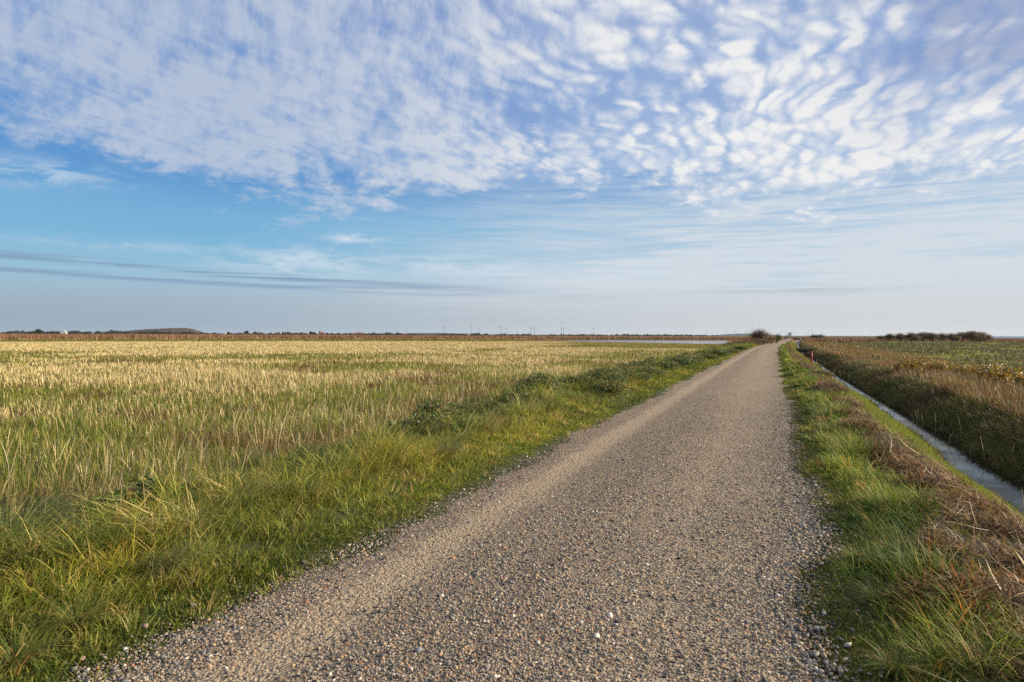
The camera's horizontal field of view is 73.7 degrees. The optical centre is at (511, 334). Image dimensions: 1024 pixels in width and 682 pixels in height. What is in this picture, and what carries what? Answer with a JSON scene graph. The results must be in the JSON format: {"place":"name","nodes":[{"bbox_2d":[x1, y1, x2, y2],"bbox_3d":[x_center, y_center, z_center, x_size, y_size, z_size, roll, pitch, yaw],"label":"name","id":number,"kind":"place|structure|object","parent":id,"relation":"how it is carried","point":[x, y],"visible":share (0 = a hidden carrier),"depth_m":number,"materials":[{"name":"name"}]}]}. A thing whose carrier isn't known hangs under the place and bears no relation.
{"place":"outdoors","nodes":[
{"label":"outdoors","id":0,"kind":"place"},
{"bbox_2d":[121,328,203,333],"bbox_3d":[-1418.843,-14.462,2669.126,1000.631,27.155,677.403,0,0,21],"label":"hill","id":1,"kind":"structure","parent":0,"point":[175,330],"depth_m":2448.42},
{"bbox_2d":[402,333,482,334],"bbox_3d":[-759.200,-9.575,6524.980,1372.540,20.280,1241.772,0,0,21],"label":"hill","id":2,"kind":"structure","parent":0,"point":[432,333],"depth_m":6220.15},
{"bbox_2d":[48,339,899,681],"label":"gravel road","id":3,"kind":"structure","parent":0,"point":[753,370],"depth_m":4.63,"materials":[{"name":"grey gravel"}]},
{"bbox_2d":[415,646,422,652],"bbox_3d":[-0.465,1.575,3.401,0.033,0.038,0.048,5,9,29],"label":"stone","id":4,"kind":"object","parent":3,"relation":"on","point":[418,649],"visible":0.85,"depth_m":3.39,"materials":[{"name":"grey stone"}]},
{"bbox_2d":[816,669,823,673],"bbox_3d":[1.464,1.601,3.240,0.040,0.032,0.037,3,-16,-7],"label":"stone","id":5,"kind":"object","parent":3,"relation":"on","point":[820,671],"visible":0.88,"depth_m":3.23,"materials":[{"name":"grey stone"}]},
{"bbox_2d":[0,335,1023,681],"bbox_3d":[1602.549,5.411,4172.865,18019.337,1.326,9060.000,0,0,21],"label":"ground","id":6,"kind":"structure","parent":0,"point":[860,605],"depth_m":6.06,"materials":[{"name":"green plant"}]},
{"bbox_2d":[0,607,78,678],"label":"grass tussock","id":7,"kind":"object","parent":6,"relation":"on","point":[16,660],"depth_m":3.24,"materials":[{"name":"green plant"}]},
{"bbox_2d":[21,500,79,516],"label":"verge shrub","id":8,"kind":"object","parent":6,"relation":"on","point":[52,506],"visible":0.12,"depth_m":7.60,"materials":[{"name":"green plant"}]},
{"bbox_2d":[0,474,121,530],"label":"grass tussock","id":9,"kind":"object","parent":6,"relation":"on","point":[50,503],"depth_m":7.06,"materials":[{"name":"green plant"}]},
{"bbox_2d":[23,577,138,641],"bbox_3d":[-2.281,1.440,3.595,0.578,0.246,0.563,0,0,-6],"label":"grass tussock","id":10,"kind":"object","parent":6,"relation":"on","point":[82,616],"depth_m":3.61,"materials":[{"name":"green plant"}]},
{"bbox_2d":[61,457,171,521],"bbox_3d":[-4.159,1.758,7.554,1.326,0.844,1.974,0,0,-9],"label":"grass tussock","id":11,"kind":"object","parent":6,"relation":"on","point":[115,482],"depth_m":7.84,"materials":[{"name":"green plant"}]},
{"bbox_2d":[94,517,232,583],"bbox_3d":[-2.082,1.348,4.223,0.597,0.380,0.888,0,0,32],"label":"grass tussock","id":12,"kind":"object","parent":6,"relation":"on","point":[151,564],"depth_m":4.26,"materials":[{"name":"green plant"}]},
{"bbox_2d":[193,449,261,479],"bbox_3d":[-3.850,1.864,9.129,0.928,0.591,1.382,0,0,30],"label":"grass tussock","id":13,"kind":"object","parent":6,"relation":"on","point":[225,468],"depth_m":9.29,"materials":[{"name":"green plant"}]},
{"bbox_2d":[236,439,278,471],"bbox_3d":[-3.789,1.819,10.401,0.796,0.507,1.185,0,0,-6],"label":"grass tussock","id":14,"kind":"object","parent":6,"relation":"on","point":[256,456],"depth_m":10.41,"materials":[{"name":"green plant"}]},
{"bbox_2d":[0,339,523,341],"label":"rushes","id":15,"kind":"object","parent":6,"relation":"on","point":[68,340],"visible":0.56,"depth_m":201.16,"materials":[{"name":"brown plant"}]},
{"bbox_2d":[261,451,295,462],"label":"verge shrub","id":16,"kind":"object","parent":6,"relation":"on","point":[274,455],"visible":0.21,"depth_m":10.69,"materials":[{"name":"green plant"}]},
{"bbox_2d":[271,435,338,469],"bbox_3d":[-2.267,1.346,7.671,0.879,0.514,1.392,0,0,6],"label":"grass tussock","id":17,"kind":"object","parent":6,"relation":"on","point":[295,450],"depth_m":7.68,"materials":[{"name":"green plant"}]},
{"bbox_2d":[314,443,348,454],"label":"verge shrub","id":18,"kind":"object","parent":6,"relation":"on","point":[330,448],"visible":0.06,"depth_m":9.40,"materials":[{"name":"green plant"}]},
{"bbox_2d":[333,461,377,485],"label":"grass tussock","id":19,"kind":"object","parent":6,"relation":"on","point":[360,476],"depth_m":6.73,"materials":[{"name":"green plant"}]},
{"bbox_2d":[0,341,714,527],"bbox_3d":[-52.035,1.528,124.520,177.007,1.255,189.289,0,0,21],"label":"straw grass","id":20,"kind":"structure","parent":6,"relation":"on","point":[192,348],"depth_m":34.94,"materials":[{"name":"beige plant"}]},
{"bbox_2d":[0,329,718,335],"bbox_3d":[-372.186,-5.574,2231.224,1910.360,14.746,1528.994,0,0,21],"label":"woods","id":21,"kind":"object","parent":6,"relation":"on","point":[110,331],"visible":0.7,"depth_m":1988.63,"materials":[{"name":"green plant"}]},
{"bbox_2d":[0,341,719,521],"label":"meadow grass","id":22,"kind":"structure","parent":6,"relation":"on","point":[15,392],"depth_m":18.73,"materials":[{"name":"plant"}]},
{"bbox_2d":[0,333,765,339],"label":"reed bed","id":23,"kind":"object","parent":6,"relation":"on","point":[65,336],"visible":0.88,"depth_m":245.17,"materials":[{"name":"plant"}]},
{"bbox_2d":[368,415,401,433],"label":"grass tussock","id":24,"kind":"object","parent":6,"relation":"on","point":[383,424],"depth_m":13.56,"materials":[{"name":"green plant"}]},
{"bbox_2d":[63,342,752,525],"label":"verge weeds","id":25,"kind":"object","parent":6,"relation":"on","point":[431,407],"visible":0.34,"depth_m":9.86,"materials":[{"name":"green plant"}]},
{"bbox_2d":[417,410,458,438],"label":"grass tussock","id":26,"kind":"object","parent":6,"relation":"on","point":[433,428],"depth_m":9.55,"materials":[{"name":"green plant"}]},
{"bbox_2d":[435,428,469,460],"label":"grass tussock","id":27,"kind":"object","parent":6,"relation":"on","point":[446,447],"depth_m":8.26,"materials":[{"name":"green plant"}]},
{"bbox_2d":[449,402,472,408],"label":"verge shrub","id":28,"kind":"object","parent":6,"relation":"on","point":[464,403],"visible":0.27,"depth_m":17.98,"materials":[{"name":"green plant"}]},
{"bbox_2d":[464,391,488,405],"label":"grass tussock","id":29,"kind":"object","parent":6,"relation":"on","point":[477,399],"depth_m":19.00,"materials":[{"name":"green plant"}]},
{"bbox_2d":[459,397,494,402],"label":"verge shrub","id":30,"kind":"object","parent":6,"relation":"on","point":[477,401],"visible":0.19,"depth_m":19.67,"materials":[{"name":"green plant"}]},
{"bbox_2d":[484,391,499,398],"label":"verge shrub","id":31,"kind":"object","parent":6,"relation":"on","point":[492,395],"visible":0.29,"depth_m":20.73,"materials":[{"name":"green plant"}]},
{"bbox_2d":[515,376,556,387],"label":"verge shrub","id":32,"kind":"object","parent":6,"relation":"on","point":[523,379],"visible":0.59,"depth_m":16.06,"materials":[{"name":"green plant"}]},
{"bbox_2d":[557,374,599,386],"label":"verge shrub","id":33,"kind":"object","parent":6,"relation":"on","point":[574,378],"visible":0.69,"depth_m":17.32,"materials":[{"name":"green plant"}]},
{"bbox_2d":[577,368,628,383],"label":"verge shrub","id":34,"kind":"object","parent":6,"relation":"on","point":[611,376],"visible":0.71,"depth_m":18.38,"materials":[{"name":"green plant"}]},
{"bbox_2d":[587,378,635,396],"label":"verge shrub","id":35,"kind":"object","parent":6,"relation":"on","point":[611,386],"visible":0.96,"depth_m":16.80,"materials":[{"name":"green plant"}]},
{"bbox_2d":[615,368,656,381],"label":"verge shrub","id":36,"kind":"object","parent":6,"relation":"on","point":[639,375],"visible":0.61,"depth_m":21.03,"materials":[{"name":"green plant"}]},
{"bbox_2d":[633,366,668,375],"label":"verge shrub","id":37,"kind":"object","parent":6,"relation":"on","point":[656,371],"visible":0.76,"depth_m":23.33,"materials":[{"name":"green plant"}]},
{"bbox_2d":[647,360,682,370],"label":"verge shrub","id":38,"kind":"object","parent":6,"relation":"on","point":[667,364],"visible":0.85,"depth_m":26.59,"materials":[{"name":"green plant"}]},
{"bbox_2d":[665,354,697,366],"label":"verge shrub","id":39,"kind":"object","parent":6,"relation":"on","point":[685,361],"visible":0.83,"depth_m":30.44,"materials":[{"name":"green plant"}]},
{"bbox_2d":[687,356,706,363],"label":"verge shrub","id":40,"kind":"object","parent":6,"relation":"on","point":[699,359],"visible":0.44,"depth_m":35.31,"materials":[{"name":"green plant"}]},
{"bbox_2d":[696,352,722,358],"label":"verge shrub","id":41,"kind":"object","parent":6,"relation":"on","point":[710,356],"visible":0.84,"depth_m":40.98,"materials":[{"name":"green plant"}]},
{"bbox_2d":[707,348,731,355],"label":"verge shrub","id":42,"kind":"object","parent":6,"relation":"on","point":[719,351],"visible":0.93,"depth_m":47.53,"materials":[{"name":"green plant"}]},
{"bbox_2d":[723,347,741,353],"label":"verge shrub","id":43,"kind":"object","parent":6,"relation":"on","point":[733,350],"visible":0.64,"depth_m":56.30,"materials":[{"name":"green plant"}]},
{"bbox_2d":[732,345,750,350],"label":"verge shrub","id":44,"kind":"object","parent":6,"relation":"on","point":[740,347],"visible":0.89,"depth_m":69.87,"materials":[{"name":"green plant"}]},
{"bbox_2d":[727,339,763,343],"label":"bramble","id":45,"kind":"object","parent":6,"relation":"on","point":[745,341],"visible":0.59,"depth_m":121.36,"materials":[{"name":"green plant"}]},
{"bbox_2d":[746,328,771,342],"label":"hawthorn bush","id":46,"kind":"object","parent":6,"relation":"on","point":[758,335],"visible":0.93,"depth_m":140.69,"materials":[{"name":"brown plant"}]},
{"bbox_2d":[747,338,774,343],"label":"bramble","id":47,"kind":"object","parent":6,"relation":"on","point":[766,341],"visible":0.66,"depth_m":127.56,"materials":[{"name":"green plant"}]},
{"bbox_2d":[767,335,776,343],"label":"hawthorn bush","id":48,"kind":"object","parent":6,"relation":"on","point":[772,338],"visible":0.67,"depth_m":149.68,"materials":[{"name":"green plant"}]},
{"bbox_2d":[773,335,783,342],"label":"hawthorn bush","id":49,"kind":"object","parent":6,"relation":"on","point":[779,338],"visible":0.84,"depth_m":164.58,"materials":[{"name":"green plant"}]},
{"bbox_2d":[796,347,814,352],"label":"ditch crossing","id":50,"kind":"object","parent":6,"relation":"on","point":[803,350],"visible":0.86,"depth_m":88.54,"materials":[{"name":"brown wood"}]},
{"bbox_2d":[809,334,824,337],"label":"round bush","id":51,"kind":"object","parent":6,"relation":"on","point":[816,336],"visible":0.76,"depth_m":261.42,"materials":[{"name":"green plant"}]},
{"bbox_2d":[811,369,835,378],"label":"straw heap","id":52,"kind":"object","parent":6,"relation":"on","point":[825,373],"visible":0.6,"depth_m":26.76,"materials":[{"name":"brown plant"}]},
{"bbox_2d":[811,378,847,391],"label":"straw heap","id":53,"kind":"object","parent":6,"relation":"on","point":[839,386],"visible":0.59,"depth_m":18.78,"materials":[{"name":"brown plant"}]},
{"bbox_2d":[824,394,862,405],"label":"straw heap","id":54,"kind":"object","parent":6,"relation":"on","point":[847,400],"visible":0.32,"depth_m":15.38,"materials":[{"name":"brown plant"}]},
{"bbox_2d":[831,405,870,418],"bbox_3d":[6.239,1.497,12.640,0.923,0.499,0.942,0,0,21],"label":"straw heap","id":55,"kind":"object","parent":6,"relation":"on","point":[856,412],"visible":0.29,"depth_m":12.55,"materials":[{"name":"brown plant"}]},
{"bbox_2d":[829,540,882,566],"bbox_3d":[2.397,1.497,4.734,0.424,0.181,0.413,0,0,10],"label":"grass tussock","id":56,"kind":"object","parent":6,"relation":"on","point":[851,554],"depth_m":4.75,"materials":[{"name":"green plant"}]},
{"bbox_2d":[837,414,887,434],"bbox_3d":[5.555,1.496,10.874,0.882,0.518,0.918,0,0,21],"label":"straw heap","id":57,"kind":"object","parent":6,"relation":"on","point":[872,425],"visible":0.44,"depth_m":10.75,"materials":[{"name":"brown plant"}]},
{"bbox_2d":[838,572,902,612],"bbox_3d":[2.156,1.492,4.003,0.424,0.181,0.413,0,0,9],"label":"grass tussock","id":58,"kind":"object","parent":6,"relation":"on","point":[873,595],"depth_m":4.02,"materials":[{"name":"green plant"}]},
{"bbox_2d":[860,429,901,450],"bbox_3d":[5.034,1.531,9.399,0.743,0.502,0.705,0,0,21],"label":"straw heap","id":59,"kind":"object","parent":6,"relation":"on","point":[880,440],"visible":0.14,"depth_m":9.37,"materials":[{"name":"brown plant"}]},
{"bbox_2d":[861,440,917,461],"bbox_3d":[4.703,1.558,8.469,0.809,0.531,0.781,0,0,21],"label":"straw heap","id":60,"kind":"object","parent":6,"relation":"on","point":[888,451],"visible":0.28,"depth_m":8.44,"materials":[{"name":"brown plant"}]},
{"bbox_2d":[883,333,895,340],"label":"willow tree","id":61,"kind":"object","parent":6,"relation":"on","point":[890,336],"visible":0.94,"depth_m":239.48,"materials":[{"name":"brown plant"}]},
{"bbox_2d":[853,631,944,681],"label":"grass tussock","id":62,"kind":"object","parent":6,"relation":"on","point":[889,668],"depth_m":3.17,"materials":[{"name":"green plant"}]},
{"bbox_2d":[775,343,1023,681],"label":"roadside grass","id":63,"kind":"structure","parent":6,"relation":"on","point":[837,454],"depth_m":4.68,"materials":[{"name":"green plant"}]},
{"bbox_2d":[894,333,907,340],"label":"willow tree","id":64,"kind":"object","parent":6,"relation":"on","point":[899,337],"visible":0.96,"depth_m":235.49,"materials":[{"name":"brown plant"}]},
{"bbox_2d":[865,448,939,476],"bbox_3d":[4.423,1.520,7.733,0.868,0.499,0.854,0,0,21],"label":"straw heap","id":65,"kind":"object","parent":6,"relation":"on","point":[889,465],"visible":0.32,"depth_m":7.70,"materials":[{"name":"brown plant"}]},
{"bbox_2d":[784,344,1023,681],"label":"cut straw","id":66,"kind":"object","parent":6,"relation":"on","point":[958,516],"visible":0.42,"depth_m":5.03,"materials":[{"name":"brown plant"}]},
{"bbox_2d":[886,356,930,370],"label":"rose shrub","id":67,"kind":"object","parent":6,"relation":"on","point":[915,364],"visible":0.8,"depth_m":30.53,"materials":[{"name":"brown plant"}]},
{"bbox_2d":[796,342,1023,515],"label":"bank grass","id":68,"kind":"structure","parent":6,"relation":"on","point":[865,375],"depth_m":17.34,"materials":[{"name":"green plant"}]},
{"bbox_2d":[902,332,918,340],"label":"willow tree","id":69,"kind":"object","parent":6,"relation":"on","point":[910,335],"visible":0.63,"depth_m":232.15,"materials":[{"name":"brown plant"}]},
{"bbox_2d":[803,337,1023,417],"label":"rush meadow","id":70,"kind":"structure","parent":6,"relation":"on","point":[1009,350],"depth_m":66.23,"materials":[{"name":"green plant"}]},
{"bbox_2d":[911,335,921,340],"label":"willow tree","id":71,"kind":"object","parent":6,"relation":"on","point":[916,338],"visible":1,"depth_m":225.62,"materials":[{"name":"brown plant"}]},
{"bbox_2d":[814,344,1023,501],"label":"dead stalks","id":72,"kind":"object","parent":6,"relation":"on","point":[1007,391],"visible":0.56,"depth_m":20.84,"materials":[{"name":"plant"}]},
{"bbox_2d":[916,331,928,340],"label":"willow tree","id":73,"kind":"object","parent":6,"relation":"on","point":[921,334],"visible":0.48,"depth_m":237.46,"materials":[{"name":"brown plant"}]},
{"bbox_2d":[922,358,938,365],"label":"rose shrub","id":74,"kind":"object","parent":6,"relation":"on","point":[929,361],"visible":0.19,"depth_m":33.01,"materials":[{"name":"brown plant"}]},
{"bbox_2d":[922,332,941,340],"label":"willow tree","id":75,"kind":"object","parent":6,"relation":"on","point":[930,336],"visible":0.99,"depth_m":229.37,"materials":[{"name":"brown plant"}]},
{"bbox_2d":[889,462,979,497],"bbox_3d":[4.119,1.531,6.692,0.934,0.550,0.908,0,0,21],"label":"straw heap","id":76,"kind":"object","parent":6,"relation":"on","point":[920,479],"visible":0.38,"depth_m":6.68,"materials":[{"name":"brown plant"}]},
{"bbox_2d":[925,360,958,369],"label":"rose shrub","id":77,"kind":"object","parent":6,"relation":"on","point":[937,365],"visible":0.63,"depth_m":30.38,"materials":[{"name":"brown plant"}]},
{"bbox_2d":[935,333,948,340],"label":"willow tree","id":78,"kind":"object","parent":6,"relation":"on","point":[942,335],"visible":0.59,"depth_m":237.41,"materials":[{"name":"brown plant"}]},
{"bbox_2d":[886,520,1003,567],"bbox_3d":[3.001,1.514,4.645,0.829,0.514,0.806,0,0,21],"label":"straw heap","id":79,"kind":"object","parent":6,"relation":"on","point":[953,539],"visible":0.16,"depth_m":4.64,"materials":[{"name":"brown plant"}]},
{"bbox_2d":[874,543,1023,639],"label":"tussock","id":80,"kind":"object","parent":6,"relation":"on","point":[987,586],"visible":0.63,"depth_m":3.77,"materials":[{"name":"plant"}]},
{"bbox_2d":[943,333,959,340],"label":"willow tree","id":81,"kind":"object","parent":6,"relation":"on","point":[949,336],"visible":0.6,"depth_m":231.96,"materials":[{"name":"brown plant"}]},
{"bbox_2d":[951,336,960,341],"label":"willow tree","id":82,"kind":"object","parent":6,"relation":"on","point":[957,338],"visible":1,"depth_m":223.85,"materials":[{"name":"brown plant"}]},
{"bbox_2d":[941,364,981,375],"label":"rose shrub","id":83,"kind":"object","parent":6,"relation":"on","point":[959,368],"visible":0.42,"depth_m":28.43,"materials":[{"name":"brown plant"}]},
{"bbox_2d":[956,332,968,340],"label":"willow tree","id":84,"kind":"object","parent":6,"relation":"on","point":[959,333],"visible":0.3,"depth_m":235.37,"materials":[{"name":"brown plant"}]},
{"bbox_2d":[917,476,1021,519],"bbox_3d":[3.955,1.509,6.018,0.911,0.604,0.913,0,0,21],"label":"straw heap","id":85,"kind":"object","parent":6,"relation":"on","point":[973,497],"visible":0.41,"depth_m":5.92,"materials":[{"name":"brown plant"}]},
{"bbox_2d":[958,362,981,369],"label":"rose shrub","id":86,"kind":"object","parent":6,"relation":"on","point":[970,366],"visible":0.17,"depth_m":29.57,"materials":[{"name":"brown plant"}]},
{"bbox_2d":[960,330,982,341],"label":"willow tree","id":87,"kind":"object","parent":6,"relation":"on","point":[972,335],"visible":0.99,"depth_m":229.29,"materials":[{"name":"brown plant"}]},
{"bbox_2d":[933,624,1023,681],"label":"grass tussock","id":88,"kind":"object","parent":6,"relation":"on","point":[972,651],"depth_m":3.14,"materials":[{"name":"green plant"}]},
{"bbox_2d":[973,331,988,341],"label":"willow tree","id":89,"kind":"object","parent":6,"relation":"on","point":[983,335],"visible":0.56,"depth_m":230.91,"materials":[{"name":"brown plant"}]},
{"bbox_2d":[944,502,1023,549],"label":"straw heap","id":90,"kind":"object","parent":6,"relation":"on","point":[1011,527],"visible":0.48,"depth_m":5.16,"materials":[{"name":"brown plant"}]},
{"bbox_2d":[963,361,1006,376],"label":"rose shrub","id":91,"kind":"object","parent":6,"relation":"on","point":[978,369],"visible":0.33,"depth_m":26.19,"materials":[{"name":"brown plant"}]},
{"bbox_2d":[980,334,993,341],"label":"willow tree","id":92,"kind":"object","parent":6,"relation":"on","point":[989,336],"visible":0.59,"depth_m":233.24,"materials":[{"name":"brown plant"}]},
{"bbox_2d":[954,530,1023,579],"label":"straw heap","id":93,"kind":"object","parent":6,"relation":"on","point":[1007,555],"visible":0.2,"depth_m":4.35,"materials":[{"name":"brown plant"}]},
{"bbox_2d":[968,363,1023,385],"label":"rose shrub","id":94,"kind":"object","parent":6,"relation":"on","point":[1000,373],"visible":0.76,"depth_m":23.38,"materials":[{"name":"brown plant"}]},
{"bbox_2d":[980,362,1018,368],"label":"rose shrub","id":95,"kind":"object","parent":6,"relation":"on","point":[997,365],"visible":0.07,"depth_m":27.22,"materials":[{"name":"brown plant"}]},
{"bbox_2d":[1000,369,1023,388],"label":"rose shrub","id":96,"kind":"object","parent":6,"relation":"on","point":[1021,378],"visible":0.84,"depth_m":21.82,"materials":[{"name":"brown plant"}]},
{"bbox_2d":[1003,366,1023,381],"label":"rose shrub","id":97,"kind":"object","parent":6,"relation":"on","point":[1021,370],"visible":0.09,"depth_m":24.11,"materials":[{"name":"brown plant"}]},
{"bbox_2d":[0,0,1023,335],"label":"sky","id":98,"kind":"structure","parent":0,"point":[640,167],"materials":[{"name":"blue"}]},
{"bbox_2d":[562,340,726,343],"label":"pond water","id":99,"kind":"structure","parent":0,"point":[692,341],"depth_m":219.16,"materials":[{"name":"grey liquid"}]},
{"bbox_2d":[719,333,774,335],"bbox_3d":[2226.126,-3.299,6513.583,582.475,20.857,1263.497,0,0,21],"label":"hill","id":100,"kind":"structure","parent":0,"point":[740,334],"depth_m":6028.58,"materials":[{"name":"grey"}]},
{"bbox_2d":[788,342,1023,548],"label":"mown slope grass","id":101,"kind":"structure","parent":0,"point":[896,426],"depth_m":13.05,"materials":[{"name":"green plant"}]},
{"bbox_2d":[796,340,1023,513],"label":"ditch water","id":102,"kind":"structure","parent":0,"point":[979,469],"depth_m":12.81,"materials":[{"name":"grey liquid"}]},
{"bbox_2d":[991,336,1023,337],"bbox_3d":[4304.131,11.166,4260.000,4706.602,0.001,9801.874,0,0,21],"label":"sea water","id":103,"kind":"structure","parent":0,"point":[1007,337],"depth_m":797.84,"materials":[{"name":"blue liquid"}]}
]}

